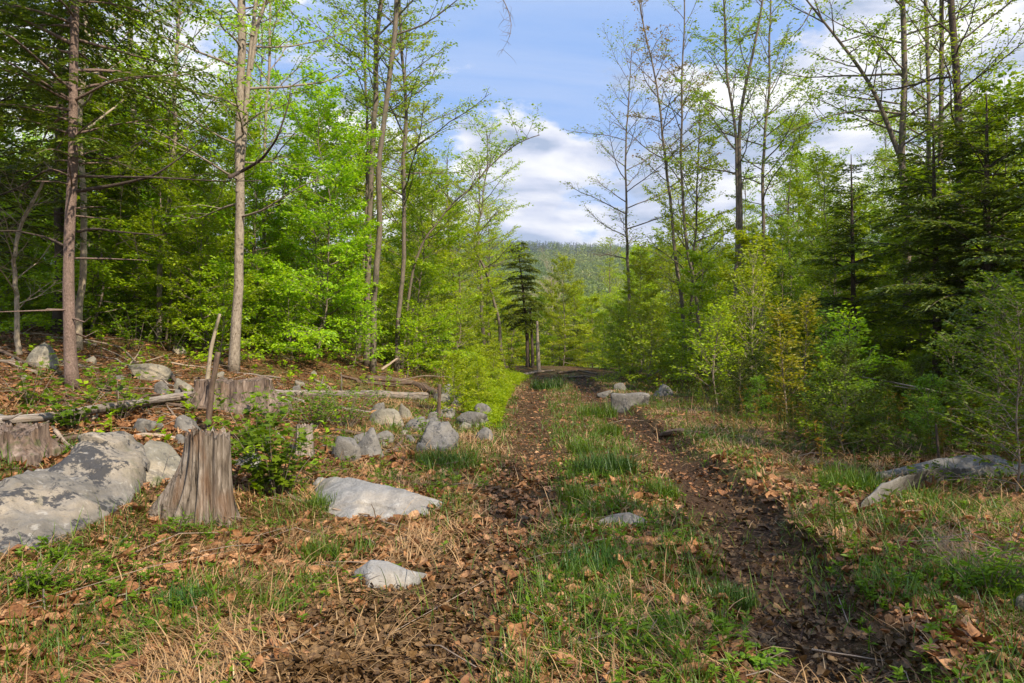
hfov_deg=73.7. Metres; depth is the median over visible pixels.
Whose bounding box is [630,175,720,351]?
young tree
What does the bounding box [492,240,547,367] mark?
hemlock tree
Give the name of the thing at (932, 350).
shrub
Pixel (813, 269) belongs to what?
beech sapling
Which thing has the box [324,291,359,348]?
understory shrub
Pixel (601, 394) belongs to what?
rock
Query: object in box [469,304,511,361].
beech sapling
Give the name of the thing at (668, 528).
grass
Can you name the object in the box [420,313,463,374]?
understory shrub
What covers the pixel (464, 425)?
rock
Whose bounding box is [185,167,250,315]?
beech sapling
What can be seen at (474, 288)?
valley tree
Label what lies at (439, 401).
dead pole
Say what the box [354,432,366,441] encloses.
rock
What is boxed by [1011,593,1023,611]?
rock
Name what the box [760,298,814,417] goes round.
sapling
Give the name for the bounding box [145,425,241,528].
tree stump
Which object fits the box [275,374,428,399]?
fallen log
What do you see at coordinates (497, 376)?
verge shrub
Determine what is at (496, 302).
beech sapling
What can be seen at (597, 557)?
grass tuft
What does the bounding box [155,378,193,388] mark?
fallen bough
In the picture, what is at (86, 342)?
fallen bough
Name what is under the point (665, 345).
understory shrub
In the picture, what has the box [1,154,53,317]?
beech sapling
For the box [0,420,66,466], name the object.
tree stump
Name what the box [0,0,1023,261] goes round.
sky
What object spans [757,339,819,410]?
verge shrub
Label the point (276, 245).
beech sapling
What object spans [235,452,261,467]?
rock
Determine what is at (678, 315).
beech sapling
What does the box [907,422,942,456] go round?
verge shrub
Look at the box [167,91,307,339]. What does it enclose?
beech sapling
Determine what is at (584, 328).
beech sapling
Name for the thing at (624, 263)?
valley tree
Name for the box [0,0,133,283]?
hemlock tree
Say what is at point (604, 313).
beech sapling
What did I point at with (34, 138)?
forest tree
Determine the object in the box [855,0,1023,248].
maple tree
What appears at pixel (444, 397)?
rock
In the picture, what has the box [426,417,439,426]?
rock
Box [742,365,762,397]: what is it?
verge shrub
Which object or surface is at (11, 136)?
beech sapling
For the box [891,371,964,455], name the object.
verge shrub
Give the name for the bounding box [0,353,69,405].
seedling
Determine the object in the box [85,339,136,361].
dead branch
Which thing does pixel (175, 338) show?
seedling
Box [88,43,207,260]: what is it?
young tree
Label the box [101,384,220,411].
fallen bough
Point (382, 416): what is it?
rock
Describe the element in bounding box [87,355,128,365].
fallen bough
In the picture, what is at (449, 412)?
rock
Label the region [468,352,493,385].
verge shrub
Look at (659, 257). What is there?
beech sapling
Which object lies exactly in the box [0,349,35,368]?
dead branch
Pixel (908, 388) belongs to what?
fallen pole
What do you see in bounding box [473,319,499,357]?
valley tree
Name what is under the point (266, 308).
understory shrub
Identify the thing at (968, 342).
verge shrub
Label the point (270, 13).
beech tree
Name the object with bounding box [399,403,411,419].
rock
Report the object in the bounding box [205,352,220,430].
dead pole
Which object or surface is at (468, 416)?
rock
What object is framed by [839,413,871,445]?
verge shrub
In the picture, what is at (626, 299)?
beech sapling
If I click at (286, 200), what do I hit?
forest tree
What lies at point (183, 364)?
dead branch
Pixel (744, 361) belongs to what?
verge shrub
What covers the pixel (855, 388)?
verge shrub
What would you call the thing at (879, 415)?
verge shrub
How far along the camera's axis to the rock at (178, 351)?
15.19 m
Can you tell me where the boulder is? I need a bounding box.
[0,431,149,553]
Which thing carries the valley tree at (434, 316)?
on the ground at (712, 506)
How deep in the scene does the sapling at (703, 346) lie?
15.84 m
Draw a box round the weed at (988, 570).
[920,519,1023,598]
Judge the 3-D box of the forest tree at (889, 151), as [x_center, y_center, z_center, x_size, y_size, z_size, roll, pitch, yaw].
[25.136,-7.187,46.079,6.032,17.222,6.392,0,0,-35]
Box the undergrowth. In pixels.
[627,361,1023,545]
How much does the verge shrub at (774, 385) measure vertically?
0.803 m
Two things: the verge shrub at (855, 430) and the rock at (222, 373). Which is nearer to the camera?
the verge shrub at (855, 430)
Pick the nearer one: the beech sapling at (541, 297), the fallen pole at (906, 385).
the fallen pole at (906, 385)
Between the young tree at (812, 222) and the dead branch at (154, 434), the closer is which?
the dead branch at (154, 434)
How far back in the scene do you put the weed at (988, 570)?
3.87 m
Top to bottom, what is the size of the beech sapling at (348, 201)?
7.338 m
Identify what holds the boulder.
on the ground at (712, 506)
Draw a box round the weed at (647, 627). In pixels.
[604,617,663,651]
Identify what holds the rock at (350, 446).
on the ground at (712, 506)
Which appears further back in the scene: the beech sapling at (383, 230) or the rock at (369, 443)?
the beech sapling at (383, 230)
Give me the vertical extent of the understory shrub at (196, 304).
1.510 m
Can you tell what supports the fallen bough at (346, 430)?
on the ground at (712, 506)
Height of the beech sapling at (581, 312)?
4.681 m
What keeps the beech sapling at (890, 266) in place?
on the ground at (712, 506)
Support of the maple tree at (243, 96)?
on the ground at (712, 506)
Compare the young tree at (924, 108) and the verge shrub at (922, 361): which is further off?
the young tree at (924, 108)
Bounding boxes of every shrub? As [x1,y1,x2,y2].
[0,223,42,317]
[0,257,26,325]
[22,261,76,325]
[22,268,52,312]
[31,253,107,335]
[84,233,163,330]
[94,261,155,326]
[95,254,166,337]
[138,240,230,341]
[172,255,266,363]
[179,290,229,349]
[197,258,250,333]
[230,411,335,494]
[242,254,305,339]
[245,266,301,345]
[253,268,324,361]
[268,385,353,426]
[295,379,388,426]
[304,300,340,342]
[306,303,344,351]
[311,276,392,368]
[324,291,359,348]
[343,310,380,354]
[384,330,415,363]
[386,316,431,373]
[387,326,421,366]
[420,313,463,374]
[425,350,483,414]
[449,376,467,397]
[459,353,495,402]
[459,363,469,378]
[461,346,477,366]
[462,364,494,404]
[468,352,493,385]
[476,361,492,379]
[478,350,492,367]
[481,340,514,383]
[488,359,509,379]
[491,356,507,378]
[491,368,508,389]
[505,358,518,370]
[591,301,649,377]
[613,294,686,388]
[654,318,705,390]
[658,334,695,372]
[659,331,693,376]
[709,373,734,401]
[714,325,773,400]
[714,352,769,413]
[717,388,734,409]
[727,341,757,393]
[729,348,782,411]
[741,375,778,421]
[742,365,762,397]
[757,315,787,369]
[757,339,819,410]
[763,327,802,386]
[764,380,789,413]
[766,347,803,393]
[784,320,823,379]
[787,368,819,409]
[793,353,831,399]
[794,356,873,437]
[797,336,897,453]
[798,319,838,362]
[811,334,884,427]
[821,356,873,424]
[836,381,883,432]
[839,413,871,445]
[845,296,916,381]
[849,392,903,451]
[868,364,918,428]
[869,325,901,378]
[875,298,918,359]
[876,346,909,385]
[878,284,955,381]
[882,387,915,425]
[883,358,925,409]
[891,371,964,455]
[892,355,952,423]
[894,350,928,394]
[906,278,1023,491]
[907,392,947,433]
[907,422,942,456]
[922,329,1014,441]
[925,268,1023,454]
[934,391,958,430]
[941,332,1008,390]
[943,393,1006,453]
[946,321,1023,446]
[947,381,984,435]
[970,269,1023,440]
[971,366,1013,429]
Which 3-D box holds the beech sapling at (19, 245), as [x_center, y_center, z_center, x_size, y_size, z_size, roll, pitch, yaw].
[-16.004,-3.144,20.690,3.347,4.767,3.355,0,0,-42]
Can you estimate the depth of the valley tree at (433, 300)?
58.62 m
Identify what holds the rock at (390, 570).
on the ground at (712, 506)
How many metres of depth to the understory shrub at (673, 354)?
24.95 m
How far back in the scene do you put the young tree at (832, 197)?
24.37 m
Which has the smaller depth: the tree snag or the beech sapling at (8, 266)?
the beech sapling at (8, 266)
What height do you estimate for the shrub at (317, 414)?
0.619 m
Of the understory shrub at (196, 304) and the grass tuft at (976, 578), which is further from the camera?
the understory shrub at (196, 304)
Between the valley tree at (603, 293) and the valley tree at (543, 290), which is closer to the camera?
the valley tree at (543, 290)
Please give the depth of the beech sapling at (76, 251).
18.64 m
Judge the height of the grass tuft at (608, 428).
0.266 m
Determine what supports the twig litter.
on the ground at (712, 506)
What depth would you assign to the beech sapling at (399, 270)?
26.37 m
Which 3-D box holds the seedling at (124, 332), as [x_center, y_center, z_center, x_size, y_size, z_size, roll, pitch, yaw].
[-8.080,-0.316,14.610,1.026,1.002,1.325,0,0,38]
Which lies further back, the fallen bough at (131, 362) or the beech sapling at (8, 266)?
the beech sapling at (8, 266)
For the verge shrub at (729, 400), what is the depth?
14.31 m
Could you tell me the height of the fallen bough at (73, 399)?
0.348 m
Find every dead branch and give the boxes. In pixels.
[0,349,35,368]
[54,432,100,442]
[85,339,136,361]
[101,347,127,360]
[123,393,159,400]
[132,433,175,440]
[170,362,206,367]
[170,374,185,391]
[342,375,426,384]
[381,358,397,370]
[398,375,444,381]
[524,370,554,374]
[557,370,597,374]
[567,375,596,378]
[659,428,702,436]
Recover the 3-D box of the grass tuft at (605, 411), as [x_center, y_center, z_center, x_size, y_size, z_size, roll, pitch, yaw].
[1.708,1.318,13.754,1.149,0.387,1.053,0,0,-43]
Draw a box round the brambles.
[641,365,1023,470]
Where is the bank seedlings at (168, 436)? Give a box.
[0,307,420,490]
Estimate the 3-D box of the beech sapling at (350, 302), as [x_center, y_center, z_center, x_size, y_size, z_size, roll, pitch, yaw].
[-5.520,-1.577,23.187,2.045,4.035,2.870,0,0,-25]
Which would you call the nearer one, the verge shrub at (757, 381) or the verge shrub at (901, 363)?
the verge shrub at (757, 381)
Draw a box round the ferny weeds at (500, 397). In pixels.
[446,357,533,429]
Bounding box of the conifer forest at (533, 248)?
[290,239,900,361]
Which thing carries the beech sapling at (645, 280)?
on the ground at (712, 506)
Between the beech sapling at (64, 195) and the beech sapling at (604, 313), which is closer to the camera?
the beech sapling at (64, 195)
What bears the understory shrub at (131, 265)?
on the ground at (712, 506)
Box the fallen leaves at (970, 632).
[0,310,1023,682]
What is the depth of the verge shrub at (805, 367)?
15.61 m
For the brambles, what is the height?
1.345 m
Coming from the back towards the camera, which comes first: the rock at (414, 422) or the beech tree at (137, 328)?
the beech tree at (137, 328)
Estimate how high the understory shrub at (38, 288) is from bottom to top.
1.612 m
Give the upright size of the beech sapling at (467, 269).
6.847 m
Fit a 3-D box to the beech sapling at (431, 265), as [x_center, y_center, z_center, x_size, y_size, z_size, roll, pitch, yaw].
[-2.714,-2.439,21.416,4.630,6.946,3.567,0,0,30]
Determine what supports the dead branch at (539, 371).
on the ground at (712, 506)
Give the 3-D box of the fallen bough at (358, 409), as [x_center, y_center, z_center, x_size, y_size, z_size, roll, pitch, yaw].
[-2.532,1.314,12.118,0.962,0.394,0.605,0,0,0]
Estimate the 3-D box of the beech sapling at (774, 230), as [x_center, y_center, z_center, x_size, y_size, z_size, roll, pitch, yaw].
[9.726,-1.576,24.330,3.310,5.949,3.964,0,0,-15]
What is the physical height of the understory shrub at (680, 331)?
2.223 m
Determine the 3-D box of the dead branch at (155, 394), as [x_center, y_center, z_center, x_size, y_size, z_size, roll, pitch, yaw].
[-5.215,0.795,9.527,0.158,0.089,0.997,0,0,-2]
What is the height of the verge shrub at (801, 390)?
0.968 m
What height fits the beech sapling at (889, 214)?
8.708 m
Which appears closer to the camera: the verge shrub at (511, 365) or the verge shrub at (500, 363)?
the verge shrub at (500, 363)
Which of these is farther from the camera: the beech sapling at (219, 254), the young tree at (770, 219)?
the young tree at (770, 219)
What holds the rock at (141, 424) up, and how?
on the ground at (712, 506)
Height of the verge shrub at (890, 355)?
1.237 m
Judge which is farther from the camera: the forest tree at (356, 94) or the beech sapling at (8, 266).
the forest tree at (356, 94)
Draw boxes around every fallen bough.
[0,359,22,363]
[0,361,41,374]
[1,381,109,403]
[2,324,58,335]
[41,336,96,345]
[51,426,72,448]
[58,362,102,367]
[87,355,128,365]
[98,386,181,391]
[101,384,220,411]
[122,350,171,367]
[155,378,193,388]
[166,404,193,416]
[236,372,279,377]
[269,480,369,519]
[335,428,421,436]
[340,407,370,412]
[356,380,403,386]
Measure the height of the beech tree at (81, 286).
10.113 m
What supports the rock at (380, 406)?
on the ground at (712, 506)
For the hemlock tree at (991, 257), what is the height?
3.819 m
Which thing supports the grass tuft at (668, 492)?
on the ground at (712, 506)
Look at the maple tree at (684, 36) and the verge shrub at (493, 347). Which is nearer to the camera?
the verge shrub at (493, 347)
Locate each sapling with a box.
[0,75,187,336]
[0,81,166,328]
[0,107,104,326]
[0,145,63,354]
[0,172,85,313]
[0,204,52,312]
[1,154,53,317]
[1,228,41,269]
[5,178,43,313]
[8,171,53,299]
[27,131,150,313]
[42,193,127,320]
[76,104,245,339]
[88,126,229,337]
[89,96,214,324]
[127,152,194,322]
[128,116,281,349]
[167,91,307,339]
[167,191,230,297]
[168,139,316,343]
[183,198,259,325]
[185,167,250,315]
[228,183,276,321]
[243,62,382,358]
[243,201,291,324]
[244,217,314,339]
[251,102,389,354]
[265,100,408,348]
[295,209,350,339]
[304,153,417,343]
[311,259,355,344]
[323,238,383,348]
[361,151,483,370]
[372,260,414,346]
[378,240,459,366]
[385,264,432,345]
[411,270,463,358]
[412,193,505,362]
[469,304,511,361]
[473,277,515,364]
[488,298,534,365]
[491,298,530,363]
[492,307,535,364]
[515,293,559,365]
[522,253,598,366]
[530,295,569,365]
[539,302,582,365]
[550,288,599,365]
[552,286,602,365]
[561,294,608,366]
[573,293,610,367]
[582,310,615,368]
[590,247,676,381]
[600,289,657,372]
[608,319,640,371]
[620,226,720,371]
[652,208,755,371]
[664,249,732,380]
[670,296,762,403]
[676,267,755,376]
[690,239,809,385]
[694,289,729,364]
[699,229,816,384]
[705,223,803,371]
[720,246,785,354]
[739,215,841,374]
[741,253,802,362]
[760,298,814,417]
[761,148,885,376]
[779,290,827,414]
[783,203,890,362]
[793,306,853,402]
[802,183,902,347]
[804,301,894,403]
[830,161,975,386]
[858,162,955,347]
[858,227,918,366]
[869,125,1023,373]
[873,236,902,333]
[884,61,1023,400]
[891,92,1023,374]
[913,114,1023,382]
[955,81,1023,372]
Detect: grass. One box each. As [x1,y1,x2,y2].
[0,313,1023,682]
[0,324,1023,682]
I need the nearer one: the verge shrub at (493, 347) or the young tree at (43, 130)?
the verge shrub at (493, 347)
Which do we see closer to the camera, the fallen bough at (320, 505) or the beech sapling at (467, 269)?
the fallen bough at (320, 505)
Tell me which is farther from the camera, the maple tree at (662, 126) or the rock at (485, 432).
the maple tree at (662, 126)
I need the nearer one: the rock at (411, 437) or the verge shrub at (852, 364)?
the rock at (411, 437)
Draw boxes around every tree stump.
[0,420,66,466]
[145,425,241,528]
[187,376,292,414]
[295,423,314,458]
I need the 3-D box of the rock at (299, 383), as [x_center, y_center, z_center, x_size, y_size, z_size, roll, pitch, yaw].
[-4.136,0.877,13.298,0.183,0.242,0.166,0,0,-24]
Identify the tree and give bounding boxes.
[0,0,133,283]
[0,0,180,333]
[0,0,198,350]
[0,0,327,388]
[0,77,53,252]
[4,45,108,218]
[45,0,227,337]
[64,0,252,341]
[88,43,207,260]
[95,0,515,372]
[158,0,342,335]
[170,99,229,306]
[178,17,322,333]
[269,159,320,309]
[285,196,335,301]
[294,0,447,366]
[313,0,432,357]
[317,0,477,373]
[334,0,496,371]
[335,85,425,314]
[352,15,469,313]
[378,248,397,324]
[380,132,443,337]
[382,101,452,343]
[382,181,441,313]
[398,97,545,368]
[400,156,455,343]
[409,136,496,343]
[416,299,447,343]
[422,245,451,344]
[426,97,533,367]
[426,207,493,349]
[433,154,526,344]
[450,292,480,352]
[454,197,533,352]
[455,273,479,345]
[460,234,515,335]
[462,321,480,346]
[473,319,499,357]
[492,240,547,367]
[530,246,569,365]
[530,279,573,365]
[559,319,594,366]
[560,16,702,374]
[583,237,625,352]
[586,268,620,354]
[589,293,625,365]
[594,241,673,364]
[596,244,667,364]
[609,0,724,377]
[615,242,695,365]
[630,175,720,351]
[634,88,769,378]
[641,0,737,377]
[662,0,802,367]
[697,0,823,378]
[711,172,784,323]
[732,108,834,305]
[746,113,847,318]
[751,0,1015,367]
[765,216,808,318]
[768,145,883,323]
[772,156,924,379]
[778,181,832,323]
[792,206,848,320]
[828,0,1023,388]
[838,115,1023,395]
[842,0,1008,352]
[844,113,915,351]
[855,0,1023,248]
[859,86,1023,376]
[872,33,981,300]
[912,100,1023,247]
[922,188,1023,407]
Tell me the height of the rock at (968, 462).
0.612 m
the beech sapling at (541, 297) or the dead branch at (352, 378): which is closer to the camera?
the dead branch at (352, 378)
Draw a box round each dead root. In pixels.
[380,436,447,449]
[392,428,403,450]
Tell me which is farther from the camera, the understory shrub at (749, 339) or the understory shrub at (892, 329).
the understory shrub at (892, 329)
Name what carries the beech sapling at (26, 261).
on the ground at (712, 506)
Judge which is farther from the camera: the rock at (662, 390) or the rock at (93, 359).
the rock at (662, 390)
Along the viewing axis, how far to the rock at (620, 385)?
20.20 m
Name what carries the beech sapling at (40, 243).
on the ground at (712, 506)
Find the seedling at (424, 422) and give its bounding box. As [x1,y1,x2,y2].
[409,406,443,432]
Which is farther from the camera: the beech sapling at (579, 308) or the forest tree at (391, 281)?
the forest tree at (391, 281)
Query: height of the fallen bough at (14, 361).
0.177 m
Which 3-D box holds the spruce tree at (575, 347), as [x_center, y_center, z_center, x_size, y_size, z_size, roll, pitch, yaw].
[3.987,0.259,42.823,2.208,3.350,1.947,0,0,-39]
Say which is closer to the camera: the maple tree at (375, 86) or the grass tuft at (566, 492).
the grass tuft at (566, 492)
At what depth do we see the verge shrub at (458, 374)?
13.63 m
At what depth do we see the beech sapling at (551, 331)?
43.24 m
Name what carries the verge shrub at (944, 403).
on the ground at (712, 506)
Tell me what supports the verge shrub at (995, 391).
on the ground at (712, 506)
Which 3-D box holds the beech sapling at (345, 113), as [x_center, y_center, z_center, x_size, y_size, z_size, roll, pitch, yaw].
[-5.420,-3.643,21.804,5.010,7.952,3.860,0,0,-43]
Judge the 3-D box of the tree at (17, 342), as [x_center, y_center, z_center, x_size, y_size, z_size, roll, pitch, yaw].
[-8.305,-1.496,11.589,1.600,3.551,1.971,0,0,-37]
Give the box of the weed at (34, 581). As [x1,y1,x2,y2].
[0,553,77,596]
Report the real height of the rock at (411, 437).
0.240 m
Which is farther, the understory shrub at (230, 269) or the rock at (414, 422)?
the understory shrub at (230, 269)
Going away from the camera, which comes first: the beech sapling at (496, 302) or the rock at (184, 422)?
the rock at (184, 422)
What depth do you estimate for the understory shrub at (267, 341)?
16.61 m
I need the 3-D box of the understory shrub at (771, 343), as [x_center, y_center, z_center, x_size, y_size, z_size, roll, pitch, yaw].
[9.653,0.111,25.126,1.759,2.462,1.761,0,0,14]
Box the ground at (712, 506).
[0,248,1023,682]
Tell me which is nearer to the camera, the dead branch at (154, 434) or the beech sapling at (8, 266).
the dead branch at (154, 434)
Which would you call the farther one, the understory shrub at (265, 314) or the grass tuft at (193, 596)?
the understory shrub at (265, 314)
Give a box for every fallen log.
[0,391,194,427]
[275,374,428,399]
[366,373,437,395]
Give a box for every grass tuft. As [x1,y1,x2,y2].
[151,576,216,610]
[289,531,352,564]
[290,489,336,512]
[414,443,489,467]
[528,376,567,389]
[546,539,631,577]
[553,479,609,503]
[564,435,604,453]
[567,448,644,476]
[574,399,621,418]
[589,421,622,436]
[643,475,685,499]
[703,578,761,611]
[810,459,888,492]
[933,548,1023,598]
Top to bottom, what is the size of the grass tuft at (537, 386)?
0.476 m
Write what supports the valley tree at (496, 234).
on the ground at (712, 506)
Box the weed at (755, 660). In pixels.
[732,641,789,670]
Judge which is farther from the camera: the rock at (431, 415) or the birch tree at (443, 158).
the birch tree at (443, 158)
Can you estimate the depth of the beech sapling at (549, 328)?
46.32 m
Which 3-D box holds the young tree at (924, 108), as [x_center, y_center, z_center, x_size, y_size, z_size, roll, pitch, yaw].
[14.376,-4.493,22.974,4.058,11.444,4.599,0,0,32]
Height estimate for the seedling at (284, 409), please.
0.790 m
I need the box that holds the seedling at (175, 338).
[137,311,203,351]
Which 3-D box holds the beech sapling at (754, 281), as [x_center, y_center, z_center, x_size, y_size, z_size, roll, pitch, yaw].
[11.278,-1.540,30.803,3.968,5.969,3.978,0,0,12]
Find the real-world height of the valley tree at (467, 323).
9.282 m
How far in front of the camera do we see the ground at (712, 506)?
7.04 m
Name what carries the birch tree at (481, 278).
on the ground at (712, 506)
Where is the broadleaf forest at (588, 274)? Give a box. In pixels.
[84,239,886,357]
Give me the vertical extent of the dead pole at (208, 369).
1.303 m
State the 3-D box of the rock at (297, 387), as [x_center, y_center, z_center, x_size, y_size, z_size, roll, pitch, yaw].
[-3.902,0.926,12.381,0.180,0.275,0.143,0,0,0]
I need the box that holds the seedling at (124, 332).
[104,304,175,349]
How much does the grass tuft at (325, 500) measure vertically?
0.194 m
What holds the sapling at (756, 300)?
on the ground at (712, 506)
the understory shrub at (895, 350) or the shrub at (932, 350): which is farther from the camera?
the understory shrub at (895, 350)
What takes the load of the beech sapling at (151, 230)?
on the ground at (712, 506)
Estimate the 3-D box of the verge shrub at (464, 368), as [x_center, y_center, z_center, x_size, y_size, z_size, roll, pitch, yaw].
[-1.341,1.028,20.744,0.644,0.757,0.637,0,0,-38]
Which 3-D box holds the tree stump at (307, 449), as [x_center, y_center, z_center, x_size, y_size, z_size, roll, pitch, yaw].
[-2.406,1.245,7.902,0.350,0.599,0.417,0,0,0]
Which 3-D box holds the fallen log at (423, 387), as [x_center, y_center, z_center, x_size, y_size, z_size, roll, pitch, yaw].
[-2.397,1.172,17.311,2.190,0.718,1.447,0,0,16]
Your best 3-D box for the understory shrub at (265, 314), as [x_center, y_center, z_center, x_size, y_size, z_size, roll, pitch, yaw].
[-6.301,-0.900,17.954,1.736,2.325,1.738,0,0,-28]
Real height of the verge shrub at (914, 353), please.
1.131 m
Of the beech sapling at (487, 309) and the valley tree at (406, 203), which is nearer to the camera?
the beech sapling at (487, 309)
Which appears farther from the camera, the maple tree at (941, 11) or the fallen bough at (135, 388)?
the maple tree at (941, 11)
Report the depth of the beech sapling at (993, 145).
17.68 m
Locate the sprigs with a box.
[0,329,1023,682]
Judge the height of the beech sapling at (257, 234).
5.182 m
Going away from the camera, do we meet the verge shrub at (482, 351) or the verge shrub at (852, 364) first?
the verge shrub at (852, 364)
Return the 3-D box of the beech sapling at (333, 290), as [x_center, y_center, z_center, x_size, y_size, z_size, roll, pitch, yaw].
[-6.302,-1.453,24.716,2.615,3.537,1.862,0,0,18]
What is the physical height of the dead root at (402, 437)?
0.116 m
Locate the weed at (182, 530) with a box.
[152,511,195,536]
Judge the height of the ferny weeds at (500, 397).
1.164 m
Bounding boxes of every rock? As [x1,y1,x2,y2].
[26,343,59,368]
[86,356,96,363]
[128,363,174,380]
[133,418,163,432]
[144,440,180,486]
[154,381,169,394]
[172,344,185,354]
[173,378,192,390]
[174,415,200,431]
[175,434,184,443]
[216,371,224,377]
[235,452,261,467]
[292,385,300,389]
[295,381,304,386]
[313,477,441,519]
[331,436,361,461]
[352,560,426,588]
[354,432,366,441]
[358,427,383,458]
[370,408,404,427]
[371,402,384,410]
[377,430,395,442]
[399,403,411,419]
[405,416,426,430]
[405,435,415,442]
[416,443,426,451]
[419,421,458,451]
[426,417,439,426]
[427,411,436,418]
[433,384,452,399]
[436,394,450,404]
[436,408,454,417]
[455,411,486,425]
[457,422,470,429]
[474,403,492,415]
[476,427,492,439]
[596,390,612,397]
[598,512,647,526]
[610,392,649,413]
[613,383,625,389]
[652,384,672,395]
[860,464,1023,507]
[875,454,1017,478]
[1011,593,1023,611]
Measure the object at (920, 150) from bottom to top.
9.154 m
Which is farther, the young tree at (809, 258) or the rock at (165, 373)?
the young tree at (809, 258)
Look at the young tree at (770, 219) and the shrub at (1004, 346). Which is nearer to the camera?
the shrub at (1004, 346)
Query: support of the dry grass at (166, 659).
on the ground at (712, 506)
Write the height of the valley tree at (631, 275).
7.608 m
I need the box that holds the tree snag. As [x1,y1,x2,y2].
[536,321,540,370]
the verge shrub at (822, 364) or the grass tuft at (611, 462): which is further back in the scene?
the verge shrub at (822, 364)
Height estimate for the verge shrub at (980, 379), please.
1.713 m
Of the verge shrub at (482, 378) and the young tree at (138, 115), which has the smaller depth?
the verge shrub at (482, 378)
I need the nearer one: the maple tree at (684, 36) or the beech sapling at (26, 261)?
the beech sapling at (26, 261)
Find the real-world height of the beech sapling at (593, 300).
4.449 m
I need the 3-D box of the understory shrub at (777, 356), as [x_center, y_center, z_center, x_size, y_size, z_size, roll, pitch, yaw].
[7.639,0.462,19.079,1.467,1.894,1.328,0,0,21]
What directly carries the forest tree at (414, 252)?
on the ground at (712, 506)
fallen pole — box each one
[849,375,995,405]
[877,383,989,405]
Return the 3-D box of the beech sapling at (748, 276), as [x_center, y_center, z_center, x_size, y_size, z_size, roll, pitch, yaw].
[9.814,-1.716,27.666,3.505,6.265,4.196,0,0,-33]
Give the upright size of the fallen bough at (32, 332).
0.286 m
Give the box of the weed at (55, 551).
[29,536,82,565]
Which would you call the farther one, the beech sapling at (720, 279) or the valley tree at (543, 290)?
the valley tree at (543, 290)
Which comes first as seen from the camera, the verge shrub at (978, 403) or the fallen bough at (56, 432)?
the fallen bough at (56, 432)
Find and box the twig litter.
[0,313,1021,682]
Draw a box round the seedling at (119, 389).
[61,370,157,419]
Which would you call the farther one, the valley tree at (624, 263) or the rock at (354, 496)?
the valley tree at (624, 263)
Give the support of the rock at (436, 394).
on the ground at (712, 506)
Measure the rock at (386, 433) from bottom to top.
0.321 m
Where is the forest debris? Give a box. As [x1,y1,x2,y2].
[0,323,1020,682]
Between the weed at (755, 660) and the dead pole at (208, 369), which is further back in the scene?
the dead pole at (208, 369)
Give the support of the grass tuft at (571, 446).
on the ground at (712, 506)
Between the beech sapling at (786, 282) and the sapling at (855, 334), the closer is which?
the sapling at (855, 334)
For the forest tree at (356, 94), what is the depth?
41.59 m
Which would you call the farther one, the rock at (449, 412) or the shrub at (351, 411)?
the rock at (449, 412)
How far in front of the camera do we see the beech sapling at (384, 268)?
29.06 m
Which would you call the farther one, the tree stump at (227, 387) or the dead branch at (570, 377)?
the dead branch at (570, 377)
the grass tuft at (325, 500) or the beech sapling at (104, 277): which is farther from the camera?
the beech sapling at (104, 277)
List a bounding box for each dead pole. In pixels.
[205,313,220,378]
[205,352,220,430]
[437,384,440,421]
[935,424,939,457]
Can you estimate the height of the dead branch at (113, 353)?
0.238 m
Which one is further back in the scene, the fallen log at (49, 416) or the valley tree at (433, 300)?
the valley tree at (433, 300)
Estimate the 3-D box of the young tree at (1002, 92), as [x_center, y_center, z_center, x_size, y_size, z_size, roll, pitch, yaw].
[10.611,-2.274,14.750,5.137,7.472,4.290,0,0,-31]
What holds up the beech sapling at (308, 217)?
on the ground at (712, 506)
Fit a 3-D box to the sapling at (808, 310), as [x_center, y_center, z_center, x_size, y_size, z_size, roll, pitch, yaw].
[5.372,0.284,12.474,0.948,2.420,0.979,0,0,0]
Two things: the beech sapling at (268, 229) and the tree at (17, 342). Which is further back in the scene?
the beech sapling at (268, 229)
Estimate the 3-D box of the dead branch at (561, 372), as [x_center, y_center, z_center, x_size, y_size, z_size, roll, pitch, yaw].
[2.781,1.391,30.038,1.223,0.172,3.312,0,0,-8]
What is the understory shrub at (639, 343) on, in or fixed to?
on the ground at (712, 506)
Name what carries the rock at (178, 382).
on the ground at (712, 506)
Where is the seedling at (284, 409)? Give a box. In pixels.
[203,385,311,451]
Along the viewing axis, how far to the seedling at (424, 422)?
10.73 m
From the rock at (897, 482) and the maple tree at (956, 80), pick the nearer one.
the rock at (897, 482)
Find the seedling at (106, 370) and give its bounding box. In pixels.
[81,353,129,390]
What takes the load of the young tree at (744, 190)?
on the ground at (712, 506)
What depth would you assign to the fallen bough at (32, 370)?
10.21 m
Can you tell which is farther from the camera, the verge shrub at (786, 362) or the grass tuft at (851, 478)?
the verge shrub at (786, 362)
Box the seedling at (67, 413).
[17,381,113,428]
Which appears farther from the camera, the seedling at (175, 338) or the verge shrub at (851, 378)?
the seedling at (175, 338)
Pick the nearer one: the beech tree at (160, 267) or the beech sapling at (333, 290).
the beech tree at (160, 267)
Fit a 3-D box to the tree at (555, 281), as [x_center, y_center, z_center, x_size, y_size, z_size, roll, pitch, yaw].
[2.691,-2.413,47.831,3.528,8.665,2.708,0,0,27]
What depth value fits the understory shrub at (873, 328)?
17.71 m
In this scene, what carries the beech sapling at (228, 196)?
on the ground at (712, 506)
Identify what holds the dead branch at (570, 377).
on the ground at (712, 506)
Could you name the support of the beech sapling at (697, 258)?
on the ground at (712, 506)
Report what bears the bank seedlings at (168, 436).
on the ground at (712, 506)
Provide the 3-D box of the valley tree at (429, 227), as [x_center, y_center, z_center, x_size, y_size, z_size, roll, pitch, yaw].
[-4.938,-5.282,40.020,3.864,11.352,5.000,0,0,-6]
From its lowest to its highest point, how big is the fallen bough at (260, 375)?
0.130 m

